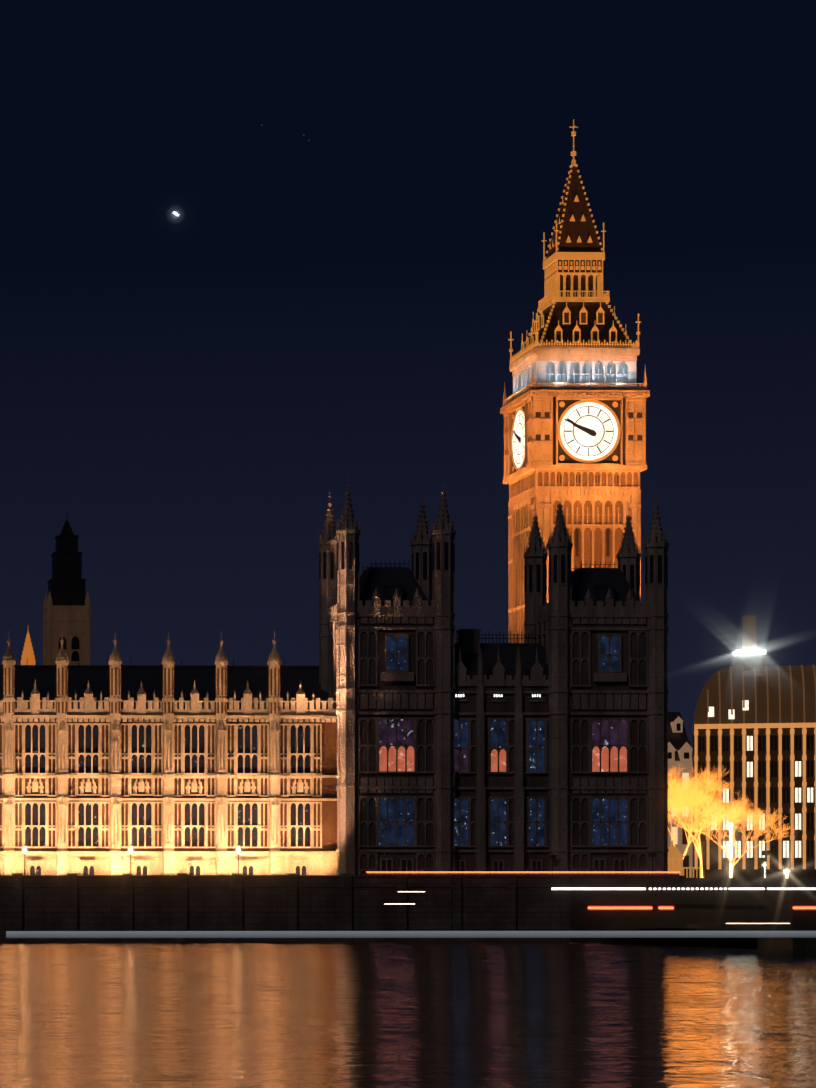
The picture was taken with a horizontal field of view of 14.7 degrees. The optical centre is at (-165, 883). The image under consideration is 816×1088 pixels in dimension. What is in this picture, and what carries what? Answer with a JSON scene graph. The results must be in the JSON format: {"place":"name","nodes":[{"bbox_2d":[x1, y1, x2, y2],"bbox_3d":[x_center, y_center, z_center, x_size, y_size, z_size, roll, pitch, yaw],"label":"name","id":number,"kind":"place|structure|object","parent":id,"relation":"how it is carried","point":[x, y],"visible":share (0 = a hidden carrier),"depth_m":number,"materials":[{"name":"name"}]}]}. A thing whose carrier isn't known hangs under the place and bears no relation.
{"place":"outdoors","nodes":[
{"label":"outdoors","id":0,"kind":"place"},
{"bbox_2d":[0,718,336,850],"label":"wing wall","id":1,"kind":"structure","parent":0,"point":[329,785],"depth_m":304.38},
{"bbox_2d":[0,942,815,1087],"bbox_3d":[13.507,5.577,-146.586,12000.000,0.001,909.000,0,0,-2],"label":"river","id":2,"kind":"structure","parent":0,"point":[402,1015],"depth_m":129.78,"materials":[{"name":"beige liquid"}]},
{"bbox_2d":[0,873,684,941],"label":"river wall","id":3,"kind":"structure","parent":2,"relation":"in","point":[286,902],"depth_m":293.96,"materials":[{"name":"stone"}]},
{"bbox_2d":[23,844,239,874],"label":"terrace lamp posts","id":4,"kind":"object","parent":3,"relation":"on","point":[130,854],"visible":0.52,"depth_m":295.03,"materials":[{"name":"black metal"}]},
{"bbox_2d":[23,847,239,852],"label":"terrace lamp globes","id":5,"kind":"object","parent":4,"relation":"on","point":[130,849],"visible":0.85,"depth_m":294.98,"materials":[{"name":"white glass"}]},
{"bbox_2d":[0,631,336,874],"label":"palace facade","id":6,"kind":"structure","parent":3,"relation":"on","point":[169,860],"depth_m":303.75,"materials":[{"name":"beige stone"}]},
{"bbox_2d":[3,668,279,713],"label":"wing turret recesses","id":7,"kind":"object","parent":6,"relation":"in","point":[13,688],"visible":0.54,"depth_m":303.42,"materials":[{"name":"brown stone"}]},
{"bbox_2d":[0,659,328,714],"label":"roof","id":8,"kind":"structure","parent":6,"relation":"on","point":[132,677],"depth_m":310.49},
{"bbox_2d":[21,631,34,664],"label":"spire","id":9,"kind":"structure","parent":8,"relation":"on","point":[28,656],"depth_m":358.94,"materials":[{"name":"stone"}]},
{"bbox_2d":[25,725,309,874],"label":"window glass","id":10,"kind":"object","parent":6,"relation":"in","point":[148,770],"visible":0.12,"depth_m":304.24,"materials":[{"name":"black glass"}]},
{"bbox_2d":[26,778,308,793],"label":"carved panels","id":11,"kind":"object","parent":6,"relation":"attached to","point":[188,787],"visible":0.96,"depth_m":304.09,"materials":[{"name":"stone"}]},
{"bbox_2d":[318,478,668,874],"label":"pavilion","id":12,"kind":"structure","parent":3,"relation":"on","point":[340,603],"depth_m":300.99,"materials":[{"name":"black stone"}]},
{"bbox_2d":[359,567,642,679],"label":"roof","id":13,"kind":"structure","parent":12,"relation":"on","point":[386,582],"depth_m":303.72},
{"bbox_2d":[363,561,619,642],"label":"roof cresting","id":14,"kind":"object","parent":13,"relation":"on","point":[514,638],"visible":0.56,"depth_m":306.50,"materials":[{"name":"black metal"}]},
{"bbox_2d":[379,635,626,845],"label":"windows","id":15,"kind":"structure","parent":12,"relation":"attached to","point":[402,649],"depth_m":301.39,"materials":[{"name":"blue glass"}]},
{"bbox_2d":[379,746,626,771],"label":"lit arched windows","id":16,"kind":"structure","parent":12,"relation":"attached to","point":[502,759],"depth_m":301.34,"materials":[{"name":"orange glass"}]},
{"bbox_2d":[379,719,626,771],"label":"windows","id":17,"kind":"structure","parent":12,"relation":"attached to","point":[464,752],"depth_m":301.33,"materials":[{"name":"glass"}]},
{"bbox_2d":[549,851,815,950],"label":"bridge","id":18,"kind":"structure","parent":2,"relation":"in","point":[705,910],"depth_m":276.03,"materials":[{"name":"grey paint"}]},
{"bbox_2d":[0,0,815,747],"label":"sky","id":19,"kind":"structure","parent":0,"point":[193,389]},
{"bbox_2d":[6,931,815,937],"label":"light trail","id":20,"kind":"object","parent":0,"point":[382,933],"visible":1,"depth_m":219.91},
{"bbox_2d":[328,617,646,874],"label":"pavilion wall","id":21,"kind":"structure","parent":0,"point":[504,780],"depth_m":301.34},
{"bbox_2d":[456,694,540,696],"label":"lit small windows","id":22,"kind":"structure","parent":21,"relation":"attached to","point":[494,695],"depth_m":301.87,"materials":[{"name":"white glass"}]},
{"bbox_2d":[366,871,815,923],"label":"light trails","id":23,"kind":"object","parent":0,"point":[558,872],"depth_m":260.51,"materials":[{"name":"white"}]},
{"label":"bank ground","id":24,"kind":"structure","parent":0,"visible":0},
{"bbox_2d":[43,591,90,664],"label":"distant tower","id":25,"kind":"structure","parent":24,"relation":"on","point":[68,623],"depth_m":449.78,"materials":[{"name":"brown stone"}]},
{"bbox_2d":[47,513,85,605],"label":"tower roof","id":26,"kind":"structure","parent":25,"relation":"on","point":[66,584],"depth_m":450.80,"materials":[{"name":"black"}]},
{"bbox_2d":[58,636,79,660],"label":"arched windows","id":27,"kind":"structure","parent":25,"relation":"attached to","point":[75,643],"depth_m":449.83,"materials":[{"name":"black glass"}]},
{"bbox_2d":[500,346,649,642],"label":"clock tower","id":28,"kind":"structure","parent":24,"relation":"on","point":[526,492],"depth_m":365.98,"materials":[{"name":"orange stone"}]},
{"bbox_2d":[512,402,617,467],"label":"clock face","id":29,"kind":"object","parent":28,"relation":"on","point":[585,438],"visible":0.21,"depth_m":365.68},
{"bbox_2d":[513,406,613,463],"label":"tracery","id":30,"kind":"object","parent":29,"relation":"attached to","point":[591,432],"visible":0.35,"depth_m":365.64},
{"bbox_2d":[505,397,641,569],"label":"elizabeth tower recesses","id":31,"kind":"object","parent":28,"relation":"attached to","point":[608,459],"visible":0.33,"depth_m":365.81,"materials":[{"name":"stone"}]},
{"bbox_2d":[508,119,640,470],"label":"tower trim","id":32,"kind":"structure","parent":28,"relation":"attached to","point":[552,293],"depth_m":369.36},
{"bbox_2d":[513,361,635,393],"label":"belfry","id":33,"kind":"object","parent":28,"relation":"on","point":[522,380],"visible":0.6,"depth_m":366.50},
{"bbox_2d":[546,362,625,385],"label":"belfry windows","id":34,"kind":"structure","parent":33,"relation":"in","point":[587,365],"depth_m":367.30,"materials":[{"name":"white glass"}]},
{"bbox_2d":[522,166,630,349],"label":"tower roof","id":35,"kind":"structure","parent":28,"relation":"on","point":[577,228],"depth_m":369.63,"materials":[{"name":"black metal"}]},
{"bbox_2d":[538,472,637,569],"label":"tower arcade panels","id":36,"kind":"object","parent":28,"relation":"attached to","point":[597,544],"visible":0.11,"depth_m":366.28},
{"bbox_2d":[668,716,692,877],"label":"stone building","id":37,"kind":"structure","parent":24,"relation":"on","point":[687,764],"depth_m":518.08,"materials":[{"name":"stone"}]},
{"bbox_2d":[668,723,688,877],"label":"dark windows","id":38,"kind":"structure","parent":37,"relation":"attached to","point":[684,841],"depth_m":518.16,"materials":[{"name":"black"}]},
{"bbox_2d":[671,773,688,843],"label":"lit windows","id":39,"kind":"structure","parent":37,"relation":"attached to","point":[675,840],"depth_m":518.12,"materials":[{"name":"yellow glass"}]},
{"bbox_2d":[668,712,692,760],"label":"slate roof","id":40,"kind":"object","parent":37,"relation":"on","point":[677,741],"visible":0.18,"depth_m":533.10,"materials":[{"name":"grey"}]},
{"bbox_2d":[668,841,700,877],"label":"small building","id":41,"kind":"structure","parent":24,"relation":"on","point":[675,859],"depth_m":320.60,"materials":[{"name":"stone"}]},
{"bbox_2d":[668,764,795,877],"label":"bare plane tree","id":42,"kind":"object","parent":24,"relation":"on","point":[706,811],"visible":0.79,"depth_m":395.21,"materials":[{"name":"beige plant"}]},
{"bbox_2d":[684,878,815,888],"bbox_3d":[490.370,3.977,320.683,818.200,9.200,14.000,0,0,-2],"label":"bridge parapet","id":43,"kind":"structure","parent":24,"relation":"on","point":[708,883],"depth_m":301.45,"materials":[{"name":"stone"}]},
{"bbox_2d":[693,728,815,877],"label":"building","id":44,"kind":"structure","parent":24,"relation":"on","point":[773,871],"depth_m":470.97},
{"bbox_2d":[693,665,815,729],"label":"curved roof","id":45,"kind":"structure","parent":44,"relation":"attached to","point":[712,686],"depth_m":472.55,"materials":[{"name":"brown metal"}]},
{"bbox_2d":[731,615,766,667],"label":"portcullis house chimneys","id":46,"kind":"object","parent":45,"relation":"on","point":[746,660],"visible":0.67,"depth_m":480.29,"materials":[{"name":"grey metal"}]},
{"bbox_2d":[734,650,764,654],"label":"floodlight","id":47,"kind":"object","parent":46,"relation":"attached to","point":[743,651],"visible":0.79,"depth_m":479.39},
{"bbox_2d":[707,665,815,723],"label":"roof ribs","id":48,"kind":"object","parent":45,"relation":"attached to","point":[767,695],"visible":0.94,"depth_m":472.20,"materials":[{"name":"brown metal"}]},
{"bbox_2d":[694,723,815,868],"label":"portcullis house columns","id":49,"kind":"structure","parent":44,"relation":"attached to","point":[755,726],"depth_m":470.24,"materials":[{"name":"brown stone"}]},
{"bbox_2d":[699,735,812,857],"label":"windows","id":50,"kind":"structure","parent":44,"relation":"attached to","point":[773,790],"depth_m":470.99,"materials":[{"name":"black glass"}]},
{"bbox_2d":[708,700,812,857],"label":"lit windows","id":51,"kind":"structure","parent":44,"relation":"attached to","point":[785,843],"depth_m":471.44,"materials":[{"name":"white glass"}]},
{"bbox_2d":[729,824,787,877],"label":"street lamp heads","id":52,"kind":"object","parent":24,"relation":"on","point":[786,871],"visible":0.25,"depth_m":402.30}
]}

